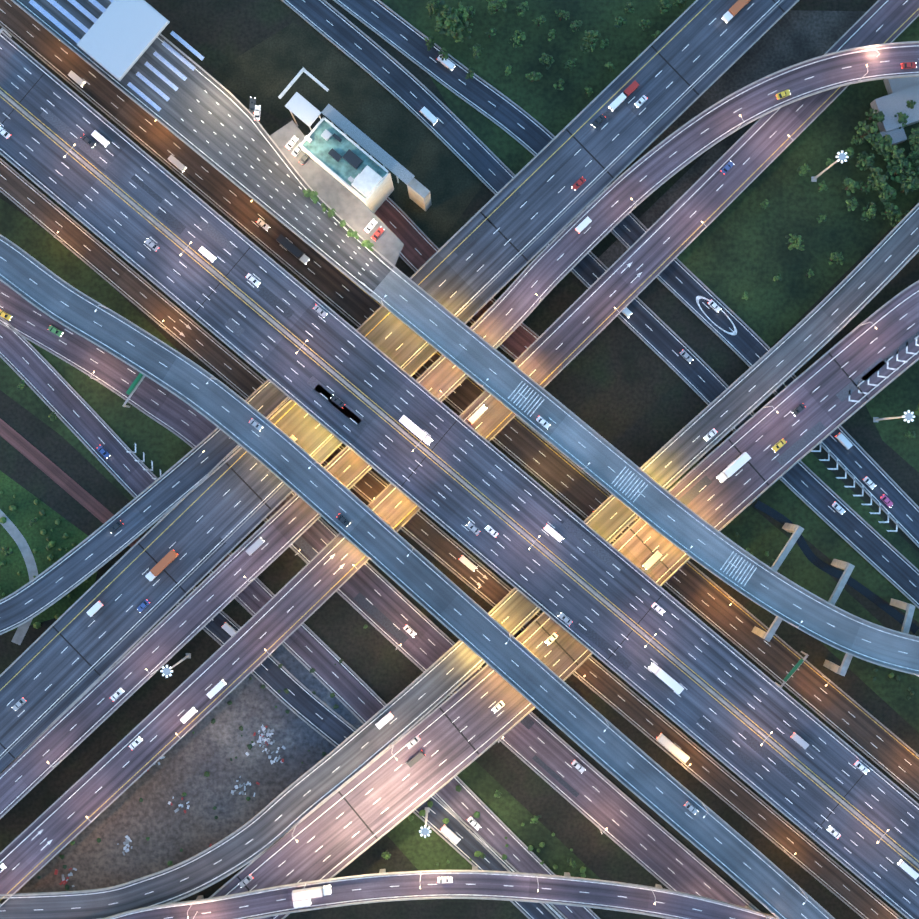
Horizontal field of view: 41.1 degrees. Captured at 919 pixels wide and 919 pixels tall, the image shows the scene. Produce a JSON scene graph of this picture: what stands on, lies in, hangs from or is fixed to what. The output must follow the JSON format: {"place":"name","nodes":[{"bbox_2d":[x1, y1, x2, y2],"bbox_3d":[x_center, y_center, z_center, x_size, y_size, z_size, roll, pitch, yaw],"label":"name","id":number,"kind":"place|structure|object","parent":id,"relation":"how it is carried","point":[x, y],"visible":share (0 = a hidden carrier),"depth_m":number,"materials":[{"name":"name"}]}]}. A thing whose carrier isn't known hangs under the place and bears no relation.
{"place":"outdoors","nodes":[
{"label":"outdoors","id":0,"kind":"place"},
{"bbox_2d":[0,509,37,644],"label":"footpath","id":1,"kind":"structure","parent":0,"point":[12,530],"depth_m":399.81,"materials":[{"name":"concrete"}]},
{"bbox_2d":[0,471,96,632],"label":"lawn","id":2,"kind":"structure","parent":0,"point":[24,513],"depth_m":399.83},
{"bbox_2d":[0,380,291,634],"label":"road","id":3,"kind":"structure","parent":0,"point":[155,501],"depth_m":390.85,"materials":[{"name":"asphalt"}]},
{"bbox_2d":[16,644,362,892],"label":"dirt ground","id":4,"kind":"structure","parent":0,"point":[188,760],"depth_m":399.83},
{"bbox_2d":[54,725,285,886],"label":"debris","id":5,"kind":"object","parent":4,"relation":"on","point":[128,839],"visible":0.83,"depth_m":399.39,"materials":[{"name":"grey"}]},
{"bbox_2d":[0,316,599,918],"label":"road","id":6,"kind":"structure","parent":0,"point":[92,432],"depth_m":399.76,"materials":[{"name":"asphalt"}]},
{"bbox_2d":[176,587,566,918],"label":"road","id":7,"kind":"structure","parent":0,"point":[300,700],"depth_m":399.75,"materials":[{"name":"asphalt"}]},
{"bbox_2d":[441,825,459,843],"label":"van","id":8,"kind":"object","parent":7,"relation":"on","point":[450,834],"visible":1,"depth_m":397.54,"materials":[{"name":"white paint"}]},
{"bbox_2d":[0,281,760,911],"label":"road","id":9,"kind":"structure","parent":0,"point":[532,741],"depth_m":399.77,"materials":[{"name":"asphalt"}]},
{"bbox_2d":[0,0,798,774],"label":"road","id":10,"kind":"structure","parent":0,"point":[520,220],"depth_m":390.87,"materials":[{"name":"asphalt"}]},
{"bbox_2d":[86,601,102,616],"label":"van","id":11,"kind":"object","parent":10,"relation":"on","point":[94,609],"visible":1,"depth_m":388.65,"materials":[{"name":"white paint"}]},
{"bbox_2d":[145,550,177,580],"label":"truck","id":12,"kind":"object","parent":10,"relation":"on","point":[159,567],"visible":1,"depth_m":387.15,"materials":[{"name":"brown paint"}]},
{"bbox_2d":[608,92,626,111],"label":"van","id":13,"kind":"object","parent":10,"relation":"on","point":[617,102],"visible":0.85,"depth_m":388.65,"materials":[{"name":"white paint"}]},
{"bbox_2d":[722,0,750,22],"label":"truck","id":14,"kind":"object","parent":10,"relation":"on","point":[733,11],"visible":1,"depth_m":387.15,"materials":[{"name":"brown paint"}]},
{"bbox_2d":[0,234,834,918],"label":"road","id":15,"kind":"structure","parent":0,"point":[534,680],"depth_m":381.87,"materials":[{"name":"asphalt"}]},
{"bbox_2d":[103,870,777,918],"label":"road","id":16,"kind":"structure","parent":0,"point":[478,884],"depth_m":386.37,"materials":[{"name":"asphalt"}]},
{"bbox_2d":[293,899,310,907],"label":"van","id":17,"kind":"object","parent":16,"relation":"on","point":[301,903],"visible":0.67,"depth_m":384.15,"materials":[{"name":"white paint"}]},
{"bbox_2d":[292,884,330,900],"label":"truck","id":18,"kind":"object","parent":16,"relation":"on","point":[317,891],"visible":1,"depth_m":382.65,"materials":[{"name":"white paint"}]},
{"bbox_2d":[0,158,902,918],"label":"road","id":19,"kind":"structure","parent":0,"point":[424,532],"depth_m":399.77,"materials":[{"name":"asphalt"}]},
{"bbox_2d":[459,555,476,571],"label":"van","id":20,"kind":"object","parent":19,"relation":"on","point":[469,564],"visible":1,"depth_m":397.56,"materials":[{"name":"white paint"}]},
{"bbox_2d":[656,733,689,762],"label":"truck","id":21,"kind":"object","parent":19,"relation":"on","point":[669,745],"visible":1,"depth_m":396.06,"materials":[{"name":"white paint"}]},
{"bbox_2d":[0,32,918,918],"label":"road","id":22,"kind":"structure","parent":0,"point":[124,196],"depth_m":381.87,"materials":[{"name":"asphalt"}]},
{"bbox_2d":[91,130,109,146],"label":"van","id":23,"kind":"object","parent":22,"relation":"on","point":[100,138],"visible":1,"depth_m":379.65,"materials":[{"name":"white paint"}]},
{"bbox_2d":[198,246,215,262],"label":"van","id":24,"kind":"object","parent":22,"relation":"on","point":[205,252],"visible":1,"depth_m":379.65,"materials":[{"name":"white paint"}]},
{"bbox_2d":[399,415,432,444],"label":"truck","id":25,"kind":"object","parent":22,"relation":"on","point":[411,426],"visible":0.98,"depth_m":378.15,"materials":[{"name":"white paint"}]},
{"bbox_2d":[63,144,888,843],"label":"lamp posts","id":26,"kind":"object","parent":22,"relation":"on","point":[421,440],"visible":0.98,"depth_m":370.81,"materials":[{"name":"silver metal"}]},
{"bbox_2d":[543,524,563,541],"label":"van","id":27,"kind":"object","parent":22,"relation":"on","point":[552,532],"visible":1,"depth_m":379.65,"materials":[{"name":"white paint"}]},
{"bbox_2d":[648,663,683,693],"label":"truck","id":28,"kind":"object","parent":22,"relation":"on","point":[667,679],"visible":1,"depth_m":378.15,"materials":[{"name":"white paint"}]},
{"bbox_2d":[791,732,808,749],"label":"van","id":29,"kind":"object","parent":22,"relation":"on","point":[801,742],"visible":1,"depth_m":379.65,"materials":[{"name":"grey paint"}]},
{"bbox_2d":[897,860,918,879],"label":"truck","id":30,"kind":"object","parent":22,"relation":"on","point":[909,870],"visible":1,"depth_m":379.65,"materials":[{"name":"white paint"}]},
{"bbox_2d":[0,0,918,918],"bbox_3d":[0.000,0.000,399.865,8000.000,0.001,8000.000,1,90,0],"label":"ground","id":31,"kind":"structure","parent":0,"point":[626,390],"depth_m":399.87,"materials":[{"name":"green plant"}]},
{"bbox_2d":[0,418,140,546],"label":"railway track","id":32,"kind":"structure","parent":31,"relation":"on","point":[56,474],"depth_m":399.75,"materials":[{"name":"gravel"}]},
{"bbox_2d":[0,198,234,552],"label":"ground strip","id":33,"kind":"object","parent":31,"relation":"on","point":[163,449],"depth_m":399.83,"materials":[{"name":"plant"}]},
{"bbox_2d":[122,373,144,407],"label":"sign gantry","id":34,"kind":"object","parent":33,"relation":"on","point":[138,380],"visible":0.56,"depth_m":391.98,"materials":[{"name":"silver metal"}]},
{"bbox_2d":[161,653,190,677],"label":"mast","id":35,"kind":"object","parent":31,"relation":"on","point":[166,671],"visible":1,"depth_m":370.18,"materials":[{"name":"silver metal"}]},
{"bbox_2d":[12,0,393,294],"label":"road","id":36,"kind":"structure","parent":31,"relation":"on","point":[182,100],"depth_m":381.86,"materials":[{"name":"asphalt"}]},
{"bbox_2d":[29,0,204,111],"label":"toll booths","id":37,"kind":"object","parent":36,"relation":"on","point":[68,15],"visible":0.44,"depth_m":381.64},
{"bbox_2d":[77,0,169,80],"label":"toll canopy","id":38,"kind":"object","parent":36,"relation":"on","point":[116,41],"visible":1,"depth_m":375.56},
{"bbox_2d":[11,0,393,294],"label":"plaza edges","id":39,"kind":"object","parent":36,"relation":"on","point":[186,143],"visible":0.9,"depth_m":380.87,"materials":[{"name":"paint"}]},
{"bbox_2d":[278,67,328,130],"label":"canopy","id":40,"kind":"object","parent":31,"relation":"on","point":[303,109],"visible":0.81,"depth_m":377.87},
{"bbox_2d":[270,120,403,265],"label":"parking lot","id":41,"kind":"structure","parent":31,"relation":"on","point":[355,213],"depth_m":381.86,"materials":[{"name":"concrete"}]},
{"bbox_2d":[299,116,393,212],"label":"office building","id":42,"kind":"structure","parent":31,"relation":"on","point":[343,159],"depth_m":376.62,"materials":[{"name":"grey"}]},
{"bbox_2d":[210,22,483,246],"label":"ground scrub","id":43,"kind":"object","parent":31,"relation":"on","point":[264,73],"visible":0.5,"depth_m":399.83,"materials":[{"name":"plant"}]},
{"bbox_2d":[321,104,431,210],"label":"walkway roof","id":44,"kind":"structure","parent":31,"relation":"on","point":[419,194],"depth_m":378.46,"materials":[{"name":"silver metal"}]},
{"bbox_2d":[374,197,539,359],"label":"road","id":45,"kind":"structure","parent":31,"relation":"on","point":[420,248],"depth_m":399.75,"materials":[{"name":"asphalt"}]},
{"bbox_2d":[0,189,914,890],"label":"shrubs","id":46,"kind":"object","parent":31,"relation":"on","point":[312,195],"visible":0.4,"depth_m":399.01,"materials":[{"name":"green plant"}]},
{"bbox_2d":[196,866,751,908],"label":"street lights","id":47,"kind":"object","parent":31,"relation":"on","point":[473,868],"depth_m":398.23,"materials":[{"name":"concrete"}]},
{"bbox_2d":[775,651,808,687],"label":"sign gantry","id":48,"kind":"object","parent":31,"relation":"on","point":[793,670],"visible":0.96,"depth_m":391.18,"materials":[{"name":"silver metal"}]},
{"bbox_2d":[752,523,915,675],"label":"bridge piers","id":49,"kind":"structure","parent":31,"relation":"on","point":[797,531],"depth_m":383.51,"materials":[{"name":"concrete"}]},
{"bbox_2d":[0,0,918,906],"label":"road","id":50,"kind":"structure","parent":0,"point":[606,298],"depth_m":390.87,"materials":[{"name":"asphalt"}]},
{"bbox_2d":[180,707,196,723],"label":"van","id":51,"kind":"object","parent":50,"relation":"on","point":[188,715],"visible":1,"depth_m":388.65,"materials":[{"name":"white paint"}]},
{"bbox_2d":[206,679,225,698],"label":"van","id":52,"kind":"object","parent":50,"relation":"on","point":[218,687],"visible":1,"depth_m":388.65,"materials":[{"name":"white paint"}]},
{"bbox_2d":[468,404,487,423],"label":"van","id":53,"kind":"object","parent":50,"relation":"on","point":[478,413],"visible":1,"depth_m":388.65,"materials":[{"name":"white paint"}]},
{"bbox_2d":[0,41,918,818],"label":"road","id":54,"kind":"structure","parent":0,"point":[296,517],"depth_m":390.85,"materials":[{"name":"asphalt"}]},
{"bbox_2d":[246,537,264,555],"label":"van","id":55,"kind":"object","parent":54,"relation":"on","point":[255,546],"visible":1,"depth_m":388.65,"materials":[{"name":"grey paint"}]},
{"bbox_2d":[575,216,591,232],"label":"van","id":56,"kind":"object","parent":54,"relation":"on","point":[584,223],"visible":0.98,"depth_m":388.20,"materials":[{"name":"white paint"}]},
{"bbox_2d":[0,203,918,918],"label":"road","id":57,"kind":"structure","parent":0,"point":[726,411],"depth_m":390.87,"materials":[{"name":"asphalt"}]},
{"bbox_2d":[375,712,393,729],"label":"van","id":58,"kind":"object","parent":57,"relation":"on","point":[384,720],"visible":1,"depth_m":388.65,"materials":[{"name":"white paint"}]},
{"bbox_2d":[0,0,918,798],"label":"road","id":59,"kind":"structure","parent":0,"point":[706,598],"depth_m":399.77,"materials":[{"name":"asphalt"}]},
{"bbox_2d":[68,70,85,86],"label":"van","id":60,"kind":"object","parent":59,"relation":"on","point":[76,78],"visible":1,"depth_m":397.56,"materials":[{"name":"white paint"}]},
{"bbox_2d":[168,155,186,171],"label":"van","id":61,"kind":"object","parent":59,"relation":"on","point":[179,165],"visible":1,"depth_m":397.56,"materials":[{"name":"white paint"}]},
{"bbox_2d":[276,234,309,264],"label":"truck","id":62,"kind":"object","parent":59,"relation":"on","point":[293,249],"visible":1,"depth_m":396.06,"materials":[{"name":"grey paint"}]},
{"bbox_2d":[386,761,600,879],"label":"lawn","id":63,"kind":"structure","parent":0,"point":[506,808],"depth_m":399.83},
{"bbox_2d":[419,807,430,837],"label":"mast","id":64,"kind":"object","parent":63,"relation":"on","point":[425,831],"visible":1,"depth_m":376.17,"materials":[{"name":"silver metal"}]},
{"bbox_2d":[383,0,695,174],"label":"lawn","id":65,"kind":"structure","parent":0,"point":[545,103],"depth_m":399.83,"materials":[{"name":"plant"}]},
{"bbox_2d":[426,0,445,18],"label":"tree","id":66,"kind":"object","parent":65,"relation":"on","point":[432,8],"visible":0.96,"depth_m":394.50,"materials":[{"name":"green plant"}]},
{"bbox_2d":[434,1,472,42],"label":"tree","id":67,"kind":"object","parent":65,"relation":"on","point":[448,24],"visible":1,"depth_m":390.37,"materials":[{"name":"green plant"}]},
{"bbox_2d":[483,0,506,14],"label":"tree","id":68,"kind":"object","parent":65,"relation":"on","point":[495,5],"visible":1,"depth_m":393.45,"materials":[{"name":"green plant"}]},
{"bbox_2d":[508,30,525,48],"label":"tree","id":69,"kind":"object","parent":65,"relation":"on","point":[518,36],"visible":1,"depth_m":394.27,"materials":[{"name":"green plant"}]},
{"bbox_2d":[515,1,528,16],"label":"tree","id":70,"kind":"object","parent":65,"relation":"on","point":[523,6],"visible":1,"depth_m":395.02,"materials":[{"name":"green plant"}]},
{"bbox_2d":[525,71,542,81],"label":"tree","id":71,"kind":"object","parent":65,"relation":"on","point":[534,76],"visible":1,"depth_m":395.13,"materials":[{"name":"green plant"}]},
{"bbox_2d":[539,52,554,69],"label":"tree","id":72,"kind":"object","parent":65,"relation":"on","point":[544,58],"visible":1,"depth_m":395.43,"materials":[{"name":"green plant"}]},
{"bbox_2d":[580,30,600,52],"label":"tree","id":73,"kind":"object","parent":65,"relation":"on","point":[591,36],"visible":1,"depth_m":394.05,"materials":[{"name":"green plant"}]},
{"bbox_2d":[209,280,918,918],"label":"road","id":74,"kind":"structure","parent":0,"point":[457,732],"depth_m":390.87,"materials":[{"name":"asphalt"}]},
{"bbox_2d":[406,750,424,767],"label":"van","id":75,"kind":"object","parent":74,"relation":"on","point":[415,758],"visible":1,"depth_m":388.65,"materials":[{"name":"grey paint"}]},
{"bbox_2d":[642,550,661,569],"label":"van","id":76,"kind":"object","parent":74,"relation":"on","point":[652,560],"visible":1,"depth_m":388.65,"materials":[{"name":"grey paint"}]},
{"bbox_2d":[716,452,750,482],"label":"truck","id":77,"kind":"object","parent":74,"relation":"on","point":[739,462],"visible":1,"depth_m":387.15,"materials":[{"name":"white paint"}]},
{"bbox_2d":[281,0,918,607],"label":"road","id":78,"kind":"structure","parent":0,"point":[643,322],"depth_m":399.77,"materials":[{"name":"asphalt"}]},
{"bbox_2d":[420,106,437,124],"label":"van","id":79,"kind":"object","parent":78,"relation":"on","point":[428,115],"visible":1,"depth_m":397.56,"materials":[{"name":"white paint"}]},
{"bbox_2d":[333,0,918,546],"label":"road","id":80,"kind":"structure","parent":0,"point":[675,276],"depth_m":399.76,"materials":[{"name":"asphalt"}]},
{"bbox_2d":[126,296,918,585],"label":"markings","id":81,"kind":"object","parent":80,"relation":"on","point":[735,331],"visible":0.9,"depth_m":390.85,"materials":[{"name":"white paint"}]},
{"bbox_2d":[835,432,852,449],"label":"van","id":82,"kind":"object","parent":80,"relation":"on","point":[843,440],"visible":1,"depth_m":397.55,"materials":[{"name":"white paint"}]},
{"bbox_2d":[360,256,918,675],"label":"road","id":83,"kind":"structure","parent":0,"point":[480,361],"depth_m":381.87,"materials":[{"name":"asphalt"}]},
{"bbox_2d":[598,118,759,267],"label":"dirt ground","id":84,"kind":"structure","parent":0,"point":[614,252],"depth_m":399.83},
{"bbox_2d":[638,10,866,159],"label":"dirt ground","id":85,"kind":"structure","parent":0,"point":[789,38],"depth_m":399.83,"materials":[{"name":"soil"}]},
{"bbox_2d":[667,461,918,732],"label":"ground strip","id":86,"kind":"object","parent":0,"point":[759,535],"visible":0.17,"depth_m":399.83,"materials":[{"name":"plant"}]},
{"bbox_2d":[677,16,918,346],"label":"lawn","id":87,"kind":"structure","parent":0,"point":[733,251],"depth_m":399.83,"materials":[{"name":"plant"}]},
{"bbox_2d":[785,233,804,250],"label":"tree","id":88,"kind":"object","parent":87,"relation":"on","point":[793,241],"visible":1,"depth_m":393.78,"materials":[{"name":"green plant"}]},
{"bbox_2d":[811,151,847,181],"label":"mast","id":89,"kind":"object","parent":87,"relation":"on","point":[842,156],"visible":1,"depth_m":375.15,"materials":[{"name":"silver metal"}]},
{"bbox_2d":[828,252,844,264],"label":"tree","id":90,"kind":"object","parent":87,"relation":"on","point":[836,257],"visible":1,"depth_m":395.01,"materials":[{"name":"green plant"}]},
{"bbox_2d":[842,177,858,195],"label":"tree","id":91,"kind":"object","parent":87,"relation":"on","point":[850,183],"visible":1,"depth_m":394.49,"materials":[{"name":"green plant"}]},
{"bbox_2d":[845,197,857,210],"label":"tree","id":92,"kind":"object","parent":87,"relation":"on","point":[852,203],"visible":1,"depth_m":394.68,"materials":[{"name":"green plant"}]},
{"bbox_2d":[855,151,874,170],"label":"tree","id":93,"kind":"object","parent":87,"relation":"on","point":[866,159],"visible":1,"depth_m":393.94,"materials":[{"name":"green plant"}]},
{"bbox_2d":[856,181,874,193],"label":"tree","id":94,"kind":"object","parent":87,"relation":"on","point":[866,187],"visible":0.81,"depth_m":395.38,"materials":[{"name":"green plant"}]},
{"bbox_2d":[854,120,881,144],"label":"tree","id":95,"kind":"object","parent":87,"relation":"on","point":[867,135],"visible":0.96,"depth_m":392.64,"materials":[{"name":"green plant"}]},
{"bbox_2d":[861,202,876,220],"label":"tree","id":96,"kind":"object","parent":87,"relation":"on","point":[870,212],"visible":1,"depth_m":394.28,"materials":[{"name":"green plant"}]},
{"bbox_2d":[865,108,884,122],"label":"tree","id":97,"kind":"object","parent":87,"relation":"on","point":[878,117],"visible":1,"depth_m":394.07,"materials":[{"name":"green plant"}]},
{"bbox_2d":[867,166,890,190],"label":"tree","id":98,"kind":"object","parent":87,"relation":"on","point":[878,180],"visible":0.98,"depth_m":392.64,"materials":[{"name":"green plant"}]},
{"bbox_2d":[871,134,892,154],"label":"tree","id":99,"kind":"object","parent":87,"relation":"on","point":[886,140],"visible":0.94,"depth_m":393.01,"materials":[{"name":"green plant"}]},
{"bbox_2d":[878,187,896,206],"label":"tree","id":100,"kind":"object","parent":87,"relation":"on","point":[884,196],"visible":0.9,"depth_m":393.86,"materials":[{"name":"green plant"}]},
{"bbox_2d":[877,143,904,171],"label":"tree","id":101,"kind":"object","parent":87,"relation":"on","point":[897,155],"visible":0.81,"depth_m":392.75,"materials":[{"name":"green plant"}]},
{"bbox_2d":[881,200,901,220],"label":"tree","id":102,"kind":"object","parent":87,"relation":"on","point":[892,210],"visible":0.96,"depth_m":393.71,"materials":[{"name":"green plant"}]},
{"bbox_2d":[870,77,918,145],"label":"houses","id":103,"kind":"structure","parent":87,"relation":"on","point":[901,92],"depth_m":395.26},
{"bbox_2d":[886,158,914,182],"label":"tree","id":104,"kind":"object","parent":87,"relation":"on","point":[906,171],"visible":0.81,"depth_m":393.66,"materials":[{"name":"green plant"}]},
{"bbox_2d":[900,173,918,194],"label":"tree","id":105,"kind":"object","parent":87,"relation":"on","point":[911,183],"visible":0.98,"depth_m":392.50,"materials":[{"name":"green plant"}]},
{"bbox_2d":[906,143,918,159],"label":"tree","id":106,"kind":"object","parent":87,"relation":"on","point":[914,152],"visible":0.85,"depth_m":394.04,"materials":[{"name":"green plant"}]},
{"bbox_2d":[907,127,918,147],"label":"tree","id":107,"kind":"object","parent":87,"relation":"on","point":[913,138],"visible":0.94,"depth_m":393.32,"materials":[{"name":"green plant"}]},
{"bbox_2d":[754,500,918,633],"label":"stream","id":108,"kind":"structure","parent":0,"point":[812,558],"depth_m":399.81,"materials":[{"name":"black liquid"}]},
{"bbox_2d":[758,452,918,621],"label":"ground strip","id":109,"kind":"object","parent":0,"point":[818,532],"visible":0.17,"depth_m":399.83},
{"bbox_2d":[865,360,918,471],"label":"lawn","id":110,"kind":"structure","parent":0,"point":[898,396],"depth_m":399.83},
{"bbox_2d":[873,410,914,422],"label":"mast","id":111,"kind":"object","parent":110,"relation":"on","point":[908,416],"visible":0.98,"depth_m":370.47,"materials":[{"name":"silver metal"}]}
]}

